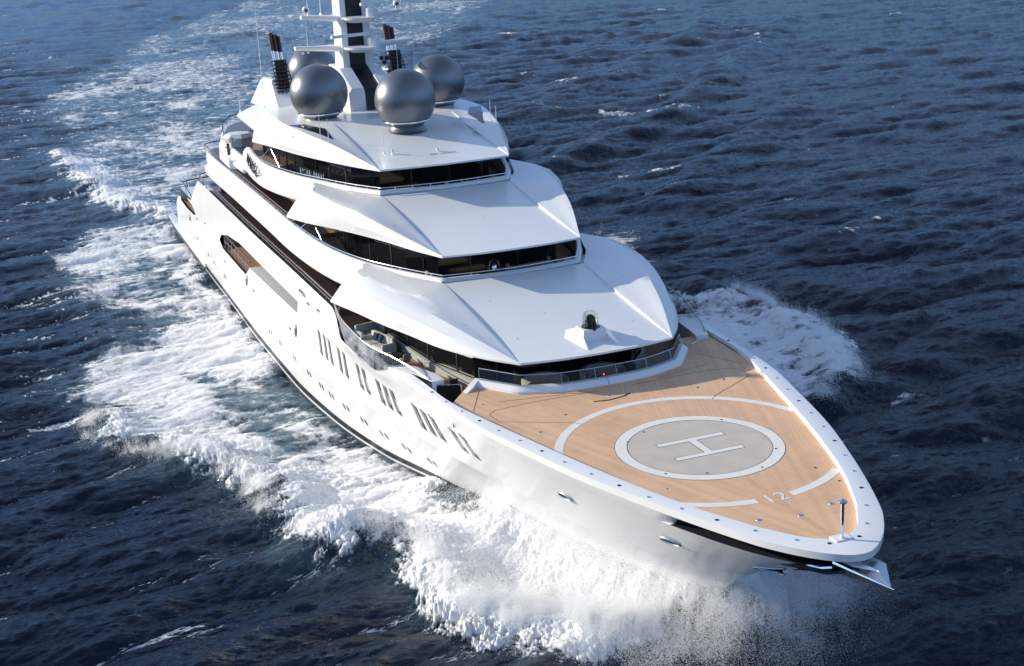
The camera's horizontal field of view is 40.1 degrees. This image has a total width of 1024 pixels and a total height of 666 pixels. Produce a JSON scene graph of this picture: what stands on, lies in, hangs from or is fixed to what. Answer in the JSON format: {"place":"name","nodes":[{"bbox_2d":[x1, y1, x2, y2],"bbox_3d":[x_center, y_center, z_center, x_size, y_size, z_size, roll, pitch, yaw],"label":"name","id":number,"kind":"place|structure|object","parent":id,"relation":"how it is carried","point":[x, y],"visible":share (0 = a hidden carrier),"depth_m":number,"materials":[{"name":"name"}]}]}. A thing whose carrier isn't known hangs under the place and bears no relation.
{"place":"outdoors","nodes":[
{"label":"outdoors","id":0,"kind":"place"},
{"bbox_2d":[296,167,329,181],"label":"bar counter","id":1,"kind":"object","parent":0,"point":[307,173],"visible":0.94,"depth_m":89.58,"materials":[{"name":"grey"}]},
{"bbox_2d":[446,378,457,385],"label":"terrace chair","id":2,"kind":"object","parent":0,"point":[454,381],"visible":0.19,"depth_m":68.18,"materials":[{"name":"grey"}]},
{"bbox_2d":[0,0,1023,665],"bbox_3d":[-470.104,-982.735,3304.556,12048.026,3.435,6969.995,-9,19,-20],"label":"sea","id":3,"kind":"structure","parent":0,"point":[856,166],"depth_m":105.08,"materials":[{"name":"liquid"}]},
{"bbox_2d":[69,273,949,665],"label":"spray","id":4,"kind":"object","parent":3,"relation":"on","point":[624,611],"depth_m":59.79,"materials":[{"name":"white liquid"}]},
{"bbox_2d":[169,0,894,594],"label":"superyacht","id":5,"kind":"object","parent":3,"relation":"on","point":[683,446],"visible":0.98,"depth_m":72.51,"materials":[{"name":"white metal"}]},
{"bbox_2d":[181,198,195,214],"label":"transom door","id":6,"kind":"structure","parent":5,"relation":"in","point":[185,204],"depth_m":133.31,"materials":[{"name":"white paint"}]},
{"bbox_2d":[317,329,322,355],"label":"window","id":7,"kind":"structure","parent":5,"relation":"in","point":[320,345],"depth_m":82.21,"materials":[{"name":"grey glass"}]},
{"bbox_2d":[323,335,327,359],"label":"window","id":8,"kind":"structure","parent":5,"relation":"in","point":[324,340],"depth_m":81.20,"materials":[{"name":"grey glass"}]},
{"bbox_2d":[327,338,333,365],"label":"window","id":9,"kind":"structure","parent":5,"relation":"in","point":[330,352],"depth_m":80.33,"materials":[{"name":"grey glass"}]},
{"bbox_2d":[336,346,342,372],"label":"window","id":10,"kind":"structure","parent":5,"relation":"in","point":[338,352],"depth_m":78.78,"materials":[{"name":"grey glass"}]},
{"bbox_2d":[342,351,348,378],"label":"window","id":11,"kind":"structure","parent":5,"relation":"in","point":[344,360],"depth_m":77.92,"materials":[{"name":"grey glass"}]},
{"bbox_2d":[355,363,364,390],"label":"window","id":12,"kind":"structure","parent":5,"relation":"in","point":[357,367],"depth_m":75.91,"materials":[{"name":"grey glass"}]},
{"bbox_2d":[361,368,370,394],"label":"window","id":13,"kind":"structure","parent":5,"relation":"in","point":[364,376],"depth_m":75.10,"materials":[{"name":"grey glass"}]},
{"bbox_2d":[353,321,385,337],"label":"outdoor sofa","id":14,"kind":"object","parent":5,"relation":"on","point":[366,328],"visible":0.56,"depth_m":78.00,"materials":[{"name":"grey fabric"}]},
{"bbox_2d":[360,330,396,353],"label":"outdoor sofa","id":15,"kind":"object","parent":5,"relation":"on","point":[387,344],"visible":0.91,"depth_m":75.54,"materials":[{"name":"grey fabric"}]},
{"bbox_2d":[372,332,378,340],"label":"cushion","id":16,"kind":"object","parent":15,"relation":"on","point":[375,335],"visible":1,"depth_m":76.11,"materials":[{"name":"blue fabric"}]},
{"bbox_2d":[377,333,383,342],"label":"cushion","id":17,"kind":"object","parent":15,"relation":"on","point":[380,338],"visible":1,"depth_m":75.73,"materials":[{"name":"blue fabric"}]},
{"bbox_2d":[375,379,385,404],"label":"window","id":18,"kind":"structure","parent":5,"relation":"in","point":[377,382],"depth_m":73.34,"materials":[{"name":"grey glass"}]},
{"bbox_2d":[382,384,393,410],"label":"window","id":19,"kind":"structure","parent":5,"relation":"in","point":[385,390],"depth_m":72.52,"materials":[{"name":"grey glass"}]},
{"bbox_2d":[388,388,401,415],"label":"window","id":20,"kind":"structure","parent":5,"relation":"in","point":[391,392],"depth_m":71.69,"materials":[{"name":"grey glass"}]},
{"bbox_2d":[392,352,402,359],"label":"terrace table","id":21,"kind":"object","parent":5,"relation":"on","point":[398,355],"visible":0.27,"depth_m":73.51,"materials":[{"name":"grey"}]},
{"bbox_2d":[396,353,410,362],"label":"terrace chair","id":22,"kind":"object","parent":5,"relation":"on","point":[406,358],"visible":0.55,"depth_m":72.42,"materials":[{"name":"grey fabric"}]},
{"bbox_2d":[408,363,428,370],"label":"terrace table","id":23,"kind":"object","parent":5,"relation":"on","point":[415,364],"visible":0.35,"depth_m":71.02,"materials":[{"name":"brown wood"}]},
{"bbox_2d":[411,403,427,431],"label":"window","id":24,"kind":"structure","parent":5,"relation":"in","point":[415,409],"depth_m":69.26,"materials":[{"name":"grey glass"}]},
{"bbox_2d":[420,410,436,436],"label":"window","id":25,"kind":"structure","parent":5,"relation":"in","point":[425,417],"depth_m":68.43,"materials":[{"name":"grey glass"}]},
{"bbox_2d":[427,414,445,441],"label":"window","id":26,"kind":"structure","parent":5,"relation":"in","point":[441,436],"depth_m":67.63,"materials":[{"name":"grey glass"}]},
{"bbox_2d":[449,429,468,453],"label":"window","id":27,"kind":"structure","parent":5,"relation":"in","point":[452,432],"depth_m":65.71,"materials":[{"name":"grey glass"}]},
{"bbox_2d":[459,434,480,460],"bbox_3d":[-1.970,5.256,64.787,0.999,1.320,0.520,-5,17,-6],"label":"window","id":28,"kind":"structure","parent":5,"relation":"in","point":[462,438],"depth_m":64.82,"materials":[{"name":"grey glass"}]},
{"bbox_2d":[489,259,499,272],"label":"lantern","id":29,"kind":"object","parent":5,"relation":"on","point":[494,265],"visible":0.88,"depth_m":77.50,"materials":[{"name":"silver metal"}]},
{"bbox_2d":[505,256,550,270],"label":"outdoor sofa","id":30,"kind":"object","parent":5,"relation":"on","point":[507,265],"visible":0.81,"depth_m":78.68,"materials":[{"name":"grey"}]},
{"bbox_2d":[521,371,568,384],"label":"lounge seat","id":31,"kind":"object","parent":5,"relation":"on","point":[543,378],"visible":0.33,"depth_m":68.19,"materials":[{"name":"grey fabric"}]},
{"bbox_2d":[579,361,625,379],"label":"lounge seat","id":32,"kind":"object","parent":5,"relation":"on","point":[600,371],"visible":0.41,"depth_m":69.08,"materials":[{"name":"grey fabric"}]}
]}

